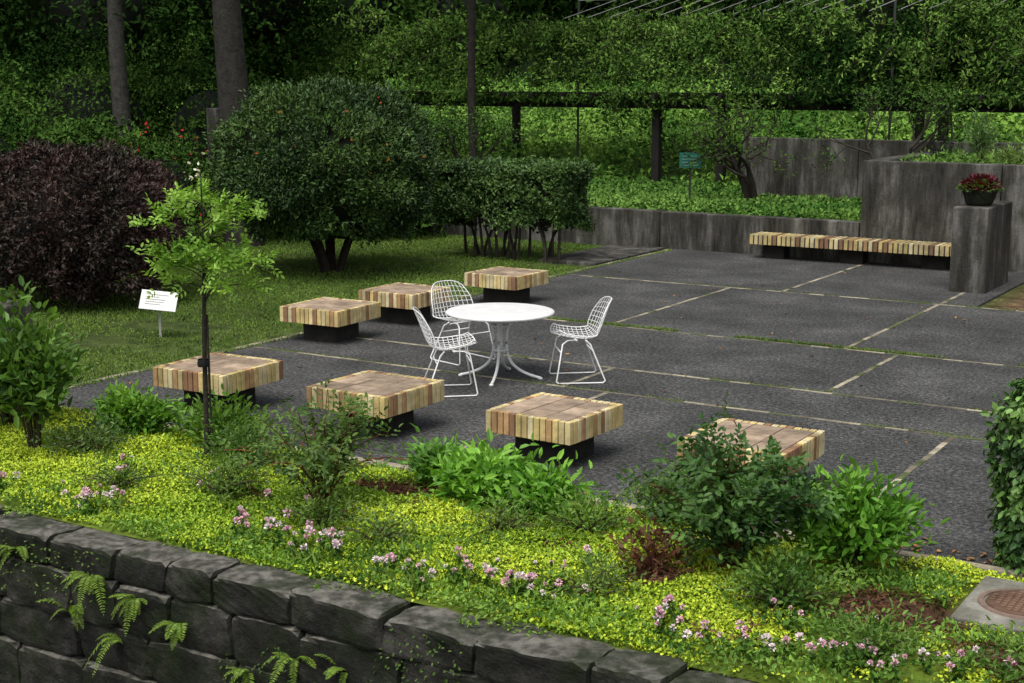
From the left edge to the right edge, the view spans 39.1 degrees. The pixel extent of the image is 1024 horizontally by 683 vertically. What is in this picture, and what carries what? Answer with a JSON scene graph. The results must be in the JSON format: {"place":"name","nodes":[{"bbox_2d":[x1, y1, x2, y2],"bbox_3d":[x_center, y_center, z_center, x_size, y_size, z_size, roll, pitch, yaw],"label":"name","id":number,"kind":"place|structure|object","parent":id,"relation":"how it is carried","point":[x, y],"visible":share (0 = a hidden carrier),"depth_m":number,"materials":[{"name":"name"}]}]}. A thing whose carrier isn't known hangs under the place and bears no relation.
{"place":"outdoors","nodes":[
{"label":"outdoors","id":0,"kind":"place"},
{"bbox_2d":[0,0,1023,669],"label":"ground","id":1,"kind":"structure","parent":0,"point":[102,340],"depth_m":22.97,"materials":[{"name":"green plant"}]},
{"bbox_2d":[0,300,31,332],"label":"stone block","id":2,"kind":"structure","parent":1,"relation":"on","point":[8,306],"depth_m":17.79,"materials":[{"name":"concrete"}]},
{"bbox_2d":[0,135,196,304],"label":"purple leaved bush","id":3,"kind":"object","parent":1,"relation":"on","point":[65,220],"visible":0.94,"depth_m":19.32,"materials":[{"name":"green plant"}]},
{"bbox_2d":[100,0,132,151],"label":"tall tree","id":4,"kind":"object","parent":1,"relation":"on","point":[119,81],"visible":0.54,"depth_m":29.68,"materials":[{"name":"brown plant"}]},
{"bbox_2d":[139,289,178,337],"bbox_3d":[-4.306,-0.325,17.578,0.462,0.612,0.194,-1,10,-6],"label":"plant label sign","id":5,"kind":"object","parent":1,"relation":"on","point":[159,301],"visible":0.95,"depth_m":17.54,"materials":[{"name":"white paint"}]},
{"bbox_2d":[114,129,222,244],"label":"flowering shrub","id":6,"kind":"object","parent":1,"relation":"on","point":[167,160],"visible":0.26,"depth_m":26.73,"materials":[{"name":"green plant"}]},
{"bbox_2d":[114,121,212,221],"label":"red blossoms","id":7,"kind":"object","parent":6,"relation":"attached to","point":[196,139],"visible":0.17,"depth_m":26.76,"materials":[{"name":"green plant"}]},
{"bbox_2d":[0,0,350,119],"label":"background trees","id":8,"kind":"object","parent":1,"relation":"on","point":[262,19],"visible":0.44,"depth_m":36.63,"materials":[{"name":"green plant"}]},
{"bbox_2d":[206,108,224,232],"bbox_3d":[-6.016,-3.473,29.532,0.300,2.600,0.300,6,12,31],"label":"concrete post","id":9,"kind":"object","parent":1,"relation":"on","point":[212,114],"visible":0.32,"depth_m":29.23,"materials":[{"name":"grey concrete"}]},
{"bbox_2d":[0,23,446,239],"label":"background shrubs","id":10,"kind":"object","parent":1,"relation":"on","point":[71,107],"visible":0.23,"depth_m":31.29,"materials":[{"name":"green plant"}]},
{"bbox_2d":[212,0,265,247],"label":"tall tree","id":11,"kind":"object","parent":1,"relation":"on","point":[231,71],"visible":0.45,"depth_m":26.41,"materials":[{"name":"brown plant"}]},
{"bbox_2d":[198,72,450,272],"bbox_3d":[-3.034,-2.707,23.291,4.034,3.274,3.912,-1,10,-8],"label":"round clipped bush","id":12,"kind":"object","parent":1,"relation":"on","point":[317,185],"visible":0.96,"depth_m":22.17,"materials":[{"name":"green plant"}]},
{"bbox_2d":[254,97,424,173],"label":"red leaf tips","id":13,"kind":"object","parent":12,"relation":"on","point":[341,136],"visible":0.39,"depth_m":21.96,"materials":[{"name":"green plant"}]},
{"bbox_2d":[0,504,758,682],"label":"stone retaining wall","id":14,"kind":"structure","parent":1,"relation":"on","point":[240,614],"depth_m":9.09,"materials":[{"name":"grey stone"}]},
{"bbox_2d":[0,545,27,569],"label":"wall fern","id":15,"kind":"object","parent":14,"relation":"attached to","point":[18,548],"depth_m":9.95,"materials":[{"name":"green plant"}]},
{"bbox_2d":[36,598,83,629],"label":"wall fern","id":16,"kind":"object","parent":14,"relation":"attached to","point":[72,608],"depth_m":9.76,"materials":[{"name":"green plant"}]},
{"bbox_2d":[62,571,105,614],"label":"wall fern","id":17,"kind":"object","parent":14,"relation":"attached to","point":[92,578],"depth_m":9.53,"materials":[{"name":"green plant"}]},
{"bbox_2d":[85,632,122,674],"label":"wall fern","id":18,"kind":"object","parent":14,"relation":"attached to","point":[114,638],"depth_m":9.55,"materials":[{"name":"green plant"}]},
{"bbox_2d":[108,593,146,634],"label":"wall fern","id":19,"kind":"object","parent":14,"relation":"attached to","point":[130,599],"depth_m":9.37,"materials":[{"name":"green plant"}]},
{"bbox_2d":[148,620,187,649],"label":"wall fern","id":20,"kind":"object","parent":14,"relation":"attached to","point":[177,626],"depth_m":9.14,"materials":[{"name":"green plant"}]},
{"bbox_2d":[224,666,253,682],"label":"wall fern","id":21,"kind":"object","parent":14,"relation":"attached to","point":[237,671],"depth_m":8.94,"materials":[{"name":"green plant"}]},
{"bbox_2d":[264,652,316,682],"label":"wall fern","id":22,"kind":"object","parent":14,"relation":"attached to","point":[295,661],"depth_m":8.69,"materials":[{"name":"green plant"}]},
{"bbox_2d":[314,653,347,682],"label":"wall fern","id":23,"kind":"object","parent":14,"relation":"attached to","point":[334,669],"depth_m":8.49,"materials":[{"name":"green plant"}]},
{"bbox_2d":[0,505,780,682],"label":"wall creeper","id":24,"kind":"object","parent":14,"relation":"attached to","point":[468,622],"depth_m":8.67,"materials":[{"name":"green plant"}]},
{"bbox_2d":[467,0,477,157],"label":"tall tree","id":25,"kind":"object","parent":1,"relation":"on","point":[471,86],"visible":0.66,"depth_m":33.54,"materials":[{"name":"brown plant"}]},
{"bbox_2d":[423,88,526,159],"bbox_3d":[-1.236,-4.183,30.848,2.816,2.494,2.727,2,11,12],"label":"multi stem tree","id":26,"kind":"object","parent":1,"relation":"on","point":[452,141],"visible":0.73,"depth_m":30.79,"materials":[{"name":"green plant"}]},
{"bbox_2d":[0,412,1023,682],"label":"garden bed soil","id":27,"kind":"structure","parent":1,"relation":"on","point":[916,672],"depth_m":8.45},
{"bbox_2d":[0,313,87,426],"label":"hydrangea shrub","id":28,"kind":"object","parent":27,"relation":"on","point":[7,418],"visible":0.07,"depth_m":12.80,"materials":[{"name":"green plant"}]},
{"bbox_2d":[0,275,99,449],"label":"hydrangea shrub","id":29,"kind":"object","parent":27,"relation":"on","point":[34,385],"visible":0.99,"depth_m":11.61,"materials":[{"name":"green plant"}]},
{"bbox_2d":[26,403,149,459],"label":"green shrub","id":30,"kind":"object","parent":27,"relation":"on","point":[101,440],"visible":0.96,"depth_m":11.67,"materials":[{"name":"green plant"}]},
{"bbox_2d":[72,444,174,492],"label":"green shrub","id":31,"kind":"object","parent":27,"relation":"on","point":[129,482],"visible":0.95,"depth_m":10.76,"materials":[{"name":"green plant"}]},
{"bbox_2d":[68,379,198,437],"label":"leafy herb","id":32,"kind":"object","parent":27,"relation":"on","point":[157,415],"visible":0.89,"depth_m":12.34,"materials":[{"name":"green plant"}]},
{"bbox_2d":[126,152,284,456],"bbox_3d":[-2.344,-0.211,11.347,1.058,2.532,1.239,6,12,31],"label":"young tree","id":33,"kind":"object","parent":27,"relation":"on","point":[218,222],"visible":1,"depth_m":11.28,"materials":[{"name":"green plant"}]},
{"bbox_2d":[162,436,281,511],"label":"green shrub","id":34,"kind":"object","parent":27,"relation":"on","point":[224,487],"visible":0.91,"depth_m":10.49,"materials":[{"name":"green plant"}]},
{"bbox_2d":[170,383,283,453],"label":"leafy herb","id":35,"kind":"object","parent":27,"relation":"on","point":[194,421],"visible":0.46,"depth_m":11.97,"materials":[{"name":"green plant"}]},
{"bbox_2d":[174,405,302,470],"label":"green shrub","id":36,"kind":"object","parent":27,"relation":"on","point":[253,436],"visible":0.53,"depth_m":11.34,"materials":[{"name":"green plant"}]},
{"bbox_2d":[210,374,431,502],"bbox_3d":[-1.358,0.706,10.290,1.344,0.942,1.351,10,14,43],"label":"rose bush","id":37,"kind":"object","parent":27,"relation":"on","point":[310,462],"visible":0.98,"depth_m":10.17,"materials":[{"name":"green plant"}]},
{"bbox_2d":[260,473,382,541],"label":"green shrub","id":38,"kind":"object","parent":27,"relation":"on","point":[328,520],"visible":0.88,"depth_m":9.78,"materials":[{"name":"green plant"}]},
{"bbox_2d":[330,495,438,558],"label":"green shrub","id":39,"kind":"object","parent":27,"relation":"on","point":[385,534],"visible":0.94,"depth_m":9.49,"materials":[{"name":"green plant"}]},
{"bbox_2d":[391,423,468,491],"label":"leafy herb","id":40,"kind":"object","parent":27,"relation":"on","point":[434,452],"visible":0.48,"depth_m":10.94,"materials":[{"name":"green plant"}]},
{"bbox_2d":[424,428,542,512],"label":"leafy herb","id":41,"kind":"object","parent":27,"relation":"on","point":[467,474],"visible":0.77,"depth_m":10.30,"materials":[{"name":"green plant"}]},
{"bbox_2d":[440,484,559,545],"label":"green shrub","id":42,"kind":"object","parent":27,"relation":"on","point":[500,523],"visible":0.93,"depth_m":9.70,"materials":[{"name":"green plant"}]},
{"bbox_2d":[0,431,1016,682],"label":"pink flowers","id":43,"kind":"object","parent":27,"relation":"on","point":[336,543],"visible":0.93,"depth_m":8.56,"materials":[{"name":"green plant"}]},
{"bbox_2d":[0,406,1023,682],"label":"golden groundcover","id":44,"kind":"object","parent":27,"relation":"on","point":[12,442],"visible":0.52,"depth_m":9.61,"materials":[{"name":"yellow plant"}]},
{"bbox_2d":[0,419,1023,682],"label":"mixed green weeds","id":45,"kind":"object","parent":27,"relation":"on","point":[928,579],"visible":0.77,"depth_m":8.66,"materials":[{"name":"green plant"}]},
{"bbox_2d":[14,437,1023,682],"bbox_3d":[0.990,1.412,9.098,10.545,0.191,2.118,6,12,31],"label":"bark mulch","id":46,"kind":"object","parent":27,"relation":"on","point":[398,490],"visible":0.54,"depth_m":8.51,"materials":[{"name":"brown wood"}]},
{"bbox_2d":[473,432,615,528],"bbox_3d":[0.154,0.976,10.100,1.027,0.539,0.870,6,12,31],"label":"leafy herb","id":47,"kind":"object","parent":27,"relation":"on","point":[544,482],"visible":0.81,"depth_m":10.02,"materials":[{"name":"green plant"}]},
{"bbox_2d":[524,482,647,544],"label":"green shrub","id":48,"kind":"object","parent":27,"relation":"on","point":[603,518],"visible":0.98,"depth_m":9.62,"materials":[{"name":"green plant"}]},
{"bbox_2d":[524,545,663,606],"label":"green shrub","id":49,"kind":"object","parent":27,"relation":"on","point":[599,582],"visible":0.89,"depth_m":8.57,"materials":[{"name":"green plant"}]},
{"bbox_2d":[609,466,693,530],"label":"green shrub","id":50,"kind":"object","parent":27,"relation":"on","point":[640,497],"visible":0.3,"depth_m":9.98,"materials":[{"name":"green plant"}]},
{"bbox_2d":[598,509,707,581],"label":"red leaved shrub","id":51,"kind":"object","parent":27,"relation":"on","point":[652,547],"visible":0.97,"depth_m":8.91,"materials":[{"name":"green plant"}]},
{"bbox_2d":[616,391,848,570],"bbox_3d":[1.365,0.857,8.890,1.257,1.137,1.285,-9,14,-42],"label":"shrub","id":52,"kind":"object","parent":27,"relation":"on","point":[762,495],"visible":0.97,"depth_m":8.73,"materials":[{"name":"green plant"}]},
{"bbox_2d":[703,535,855,627],"bbox_3d":[1.568,1.358,8.319,0.882,0.424,0.845,-6,12,-30],"label":"green shrub","id":53,"kind":"object","parent":27,"relation":"on","point":[780,588],"visible":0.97,"depth_m":8.27,"materials":[{"name":"green plant"}]},
{"bbox_2d":[771,454,949,573],"bbox_3d":[2.178,1.078,8.999,1.083,0.760,1.040,6,12,31],"label":"bright green shrub","id":54,"kind":"object","parent":27,"relation":"on","point":[873,526],"visible":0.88,"depth_m":8.89,"materials":[{"name":"green plant"}]},
{"bbox_2d":[788,585,961,674],"bbox_3d":[1.904,1.542,7.641,0.848,0.336,0.658,-4,11,-22],"label":"green shrub","id":55,"kind":"object","parent":27,"relation":"on","point":[883,647],"visible":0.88,"depth_m":7.64,"materials":[{"name":"green plant"}]},
{"bbox_2d":[945,615,1023,682],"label":"green shrub","id":56,"kind":"object","parent":27,"relation":"on","point":[1019,657],"visible":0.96,"depth_m":7.42,"materials":[{"name":"green plant"}]},
{"bbox_2d":[2,0,1023,93],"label":"distant trees","id":57,"kind":"object","parent":1,"relation":"on","point":[392,9],"visible":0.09,"depth_m":53.73,"materials":[{"name":"green plant"}]},
{"bbox_2d":[428,152,597,263],"bbox_3d":[-0.073,-2.349,25.165,3.288,1.878,1.605,6,12,31],"label":"clipped hedge","id":58,"kind":"object","parent":1,"relation":"on","point":[501,191],"visible":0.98,"depth_m":24.69,"materials":[{"name":"green plant"}]},
{"bbox_2d":[53,405,1023,578],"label":"patio kerb","id":59,"kind":"structure","parent":1,"relation":"on","point":[906,554],"depth_m":9.40,"materials":[{"name":"grey concrete"}]},
{"bbox_2d":[133,0,1023,186],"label":"pergola","id":60,"kind":"object","parent":1,"relation":"on","point":[540,42],"visible":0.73,"depth_m":32.55,"materials":[{"name":"plant"}]},
{"bbox_2d":[151,57,1023,187],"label":"hillside groundcover","id":61,"kind":"object","parent":1,"relation":"on","point":[534,121],"visible":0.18,"depth_m":39.02,"materials":[{"name":"green plant"}]},
{"bbox_2d":[539,244,664,266],"bbox_3d":[1.642,-1.534,25.658,1.100,0.080,2.700,6,12,31],"label":"concrete step","id":62,"kind":"object","parent":1,"relation":"on","point":[601,255],"visible":0.8,"depth_m":25.46,"materials":[{"name":"grey concrete"}]},
{"bbox_2d":[412,206,860,259],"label":"concrete wall","id":63,"kind":"structure","parent":1,"relation":"on","point":[717,232],"depth_m":26.39,"materials":[{"name":"grey concrete"}]},
{"bbox_2d":[679,153,701,197],"bbox_3d":[3.502,-3.128,28.318,0.440,1.160,0.064,0,10,0],"label":"green notice sign","id":64,"kind":"object","parent":1,"relation":"on","point":[683,159],"visible":0.75,"depth_m":28.22,"materials":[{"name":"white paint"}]},
{"bbox_2d":[585,176,861,220],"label":"ivy groundcover","id":65,"kind":"object","parent":1,"relation":"on","point":[705,197],"visible":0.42,"depth_m":27.74,"materials":[{"name":"green plant"}]},
{"bbox_2d":[661,85,805,200],"bbox_3d":[4.245,-3.707,28.094,2.433,2.561,2.707,6,12,31],"label":"multi stem tree","id":66,"kind":"object","parent":1,"relation":"on","point":[747,184],"visible":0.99,"depth_m":28.01,"materials":[{"name":"green plant"}]},
{"bbox_2d":[742,137,1023,201],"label":"back concrete wall","id":67,"kind":"structure","parent":1,"relation":"on","point":[837,183],"depth_m":28.96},
{"bbox_2d":[860,151,1023,272],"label":"raised planter wall","id":68,"kind":"structure","parent":1,"relation":"on","point":[907,199],"depth_m":24.05,"materials":[{"name":"concrete"}]},
{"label":"planter soil","id":69,"kind":"structure","parent":68,"relation":"in","visible":0},
{"bbox_2d":[792,71,982,178],"bbox_3d":[7.109,-4.095,27.327,3.479,2.082,1.720,4,11,22],"label":"multi stem tree","id":70,"kind":"object","parent":69,"relation":"on","point":[937,107],"visible":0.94,"depth_m":27.07,"materials":[{"name":"green plant"}]},
{"bbox_2d":[900,135,1023,163],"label":"planter groundcover","id":71,"kind":"object","parent":69,"relation":"on","point":[953,156],"visible":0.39,"depth_m":25.36,"materials":[{"name":"green plant"}]},
{"bbox_2d":[959,107,1002,162],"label":"tall grassy plant","id":72,"kind":"object","parent":69,"relation":"on","point":[981,134],"visible":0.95,"depth_m":24.62,"materials":[{"name":"green plant"}]},
{"bbox_2d":[976,139,1023,163],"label":"tall grassy plant","id":73,"kind":"object","parent":69,"relation":"on","point":[1012,153],"visible":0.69,"depth_m":23.93,"materials":[{"name":"green plant"}]},
{"bbox_2d":[950,576,1023,637],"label":"slab","id":74,"kind":"structure","parent":1,"relation":"on","point":[970,608],"depth_m":8.20,"materials":[{"name":"concrete"}]},
{"bbox_2d":[977,588,1023,619],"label":"manhole cover","id":75,"kind":"object","parent":74,"relation":"on","point":[1007,602],"visible":1,"depth_m":8.31,"materials":[{"name":"brown metal"}]},
{"bbox_2d":[54,249,1023,569],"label":"patio pavement","id":76,"kind":"structure","parent":0,"point":[950,481],"depth_m":15.73,"materials":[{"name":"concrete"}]},
{"bbox_2d":[153,352,283,410],"bbox_3d":[-2.798,0.426,13.779,0.873,0.442,0.873,6,12,30],"label":"tiled bench","id":77,"kind":"object","parent":76,"relation":"on","point":[245,375],"visible":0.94,"depth_m":13.56,"materials":[{"name":"wood"}]},
{"bbox_2d":[280,297,380,342],"bbox_3d":[-2.187,-0.237,17.399,0.874,0.442,0.874,6,12,30],"label":"tiled bench","id":78,"kind":"object","parent":76,"relation":"on","point":[329,319],"visible":1,"depth_m":17.18,"materials":[{"name":"wood"}]},
{"bbox_2d":[306,370,443,437],"bbox_3d":[-1.214,0.588,12.895,0.882,0.442,0.883,7,12,32],"label":"tiled bench","id":79,"kind":"object","parent":76,"relation":"on","point":[403,397],"visible":0.88,"depth_m":12.70,"materials":[{"name":"wood"}]},
{"bbox_2d":[359,282,450,324],"bbox_3d":[-1.386,-0.469,18.670,0.864,0.442,0.864,6,12,31],"label":"tiled bench","id":80,"kind":"object","parent":76,"relation":"on","point":[398,301],"visible":0.85,"depth_m":18.43,"materials":[{"name":"wood"}]},
{"bbox_2d":[412,307,478,397],"bbox_3d":[-0.670,0.083,14.375,0.638,0.857,0.615,-2,10,-8],"label":"wire chair","id":81,"kind":"object","parent":76,"relation":"on","point":[428,339],"visible":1,"depth_m":14.24,"materials":[{"name":"white metal"}]},
{"bbox_2d":[430,280,495,365],"bbox_3d":[-0.571,-0.222,16.040,0.615,0.857,0.638,-9,14,-40],"label":"wire chair","id":82,"kind":"object","parent":76,"relation":"on","point":[457,322],"visible":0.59,"depth_m":16.04,"materials":[{"name":"white metal"}]},
{"bbox_2d":[446,303,554,386],"bbox_3d":[-0.123,0.029,15.083,1.136,0.717,1.136,2,11,12],"label":"round table","id":83,"kind":"object","parent":76,"relation":"on","point":[499,314],"visible":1,"depth_m":15.02,"materials":[{"name":"white paint"}]},
{"bbox_2d":[464,266,547,302],"bbox_3d":[-0.075,-0.768,20.302,0.862,0.442,0.863,7,12,33],"label":"tiled bench","id":84,"kind":"object","parent":76,"relation":"on","point":[499,284],"visible":1,"depth_m":20.08,"materials":[{"name":"wood"}]},
{"bbox_2d":[69,249,1023,497],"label":"patio joint lines","id":85,"kind":"object","parent":76,"relation":"on","point":[911,468],"visible":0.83,"depth_m":15.65,"materials":[{"name":"beige concrete"}]},
{"bbox_2d":[486,392,622,465],"bbox_3d":[0.357,0.757,11.971,0.834,0.442,0.834,7,13,34],"label":"tiled bench","id":86,"kind":"object","parent":76,"relation":"on","point":[570,425],"visible":0.99,"depth_m":11.76,"materials":[{"name":"wood"}]},
{"bbox_2d":[92,260,1023,564],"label":"fallen leaves","id":87,"kind":"object","parent":76,"relation":"on","point":[750,380],"visible":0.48,"depth_m":12.48,"materials":[{"name":"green plant"}]},
{"bbox_2d":[549,296,611,383],"bbox_3d":[0.721,-0.032,15.002,0.638,0.857,0.615,-1,10,-7],"label":"wire chair","id":88,"kind":"object","parent":76,"relation":"on","point":[574,337],"visible":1,"depth_m":15.04,"materials":[{"name":"white metal"}]},
{"bbox_2d":[677,418,824,483],"bbox_3d":[1.832,0.930,11.025,0.863,0.442,0.864,6,12,31],"label":"tiled bench","id":89,"kind":"object","parent":76,"relation":"on","point":[796,441],"visible":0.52,"depth_m":10.96,"materials":[{"name":"wood"}]},
{"bbox_2d":[750,232,950,269],"bbox_3d":[5.785,-1.526,24.447,3.536,0.440,0.520,6,12,31],"label":"long tiled bench","id":90,"kind":"object","parent":76,"relation":"on","point":[935,255],"visible":0.96,"depth_m":24.31,"materials":[{"name":"wood"}]},
{"bbox_2d":[949,200,1012,293],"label":"concrete pier","id":91,"kind":"structure","parent":76,"relation":"on","point":[980,250],"depth_m":21.09,"materials":[{"name":"grey concrete"}]},
{"bbox_2d":[956,173,1004,205],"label":"potted red plant","id":92,"kind":"object","parent":91,"relation":"on","point":[978,189],"visible":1,"depth_m":21.11,"materials":[{"name":"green plant"}]},
{"bbox_2d":[979,377,1023,574],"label":"vine covered post","id":93,"kind":"object","parent":76,"relation":"on","point":[1009,517],"visible":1,"depth_m":9.02,"materials":[{"name":"green plant"}]}
]}

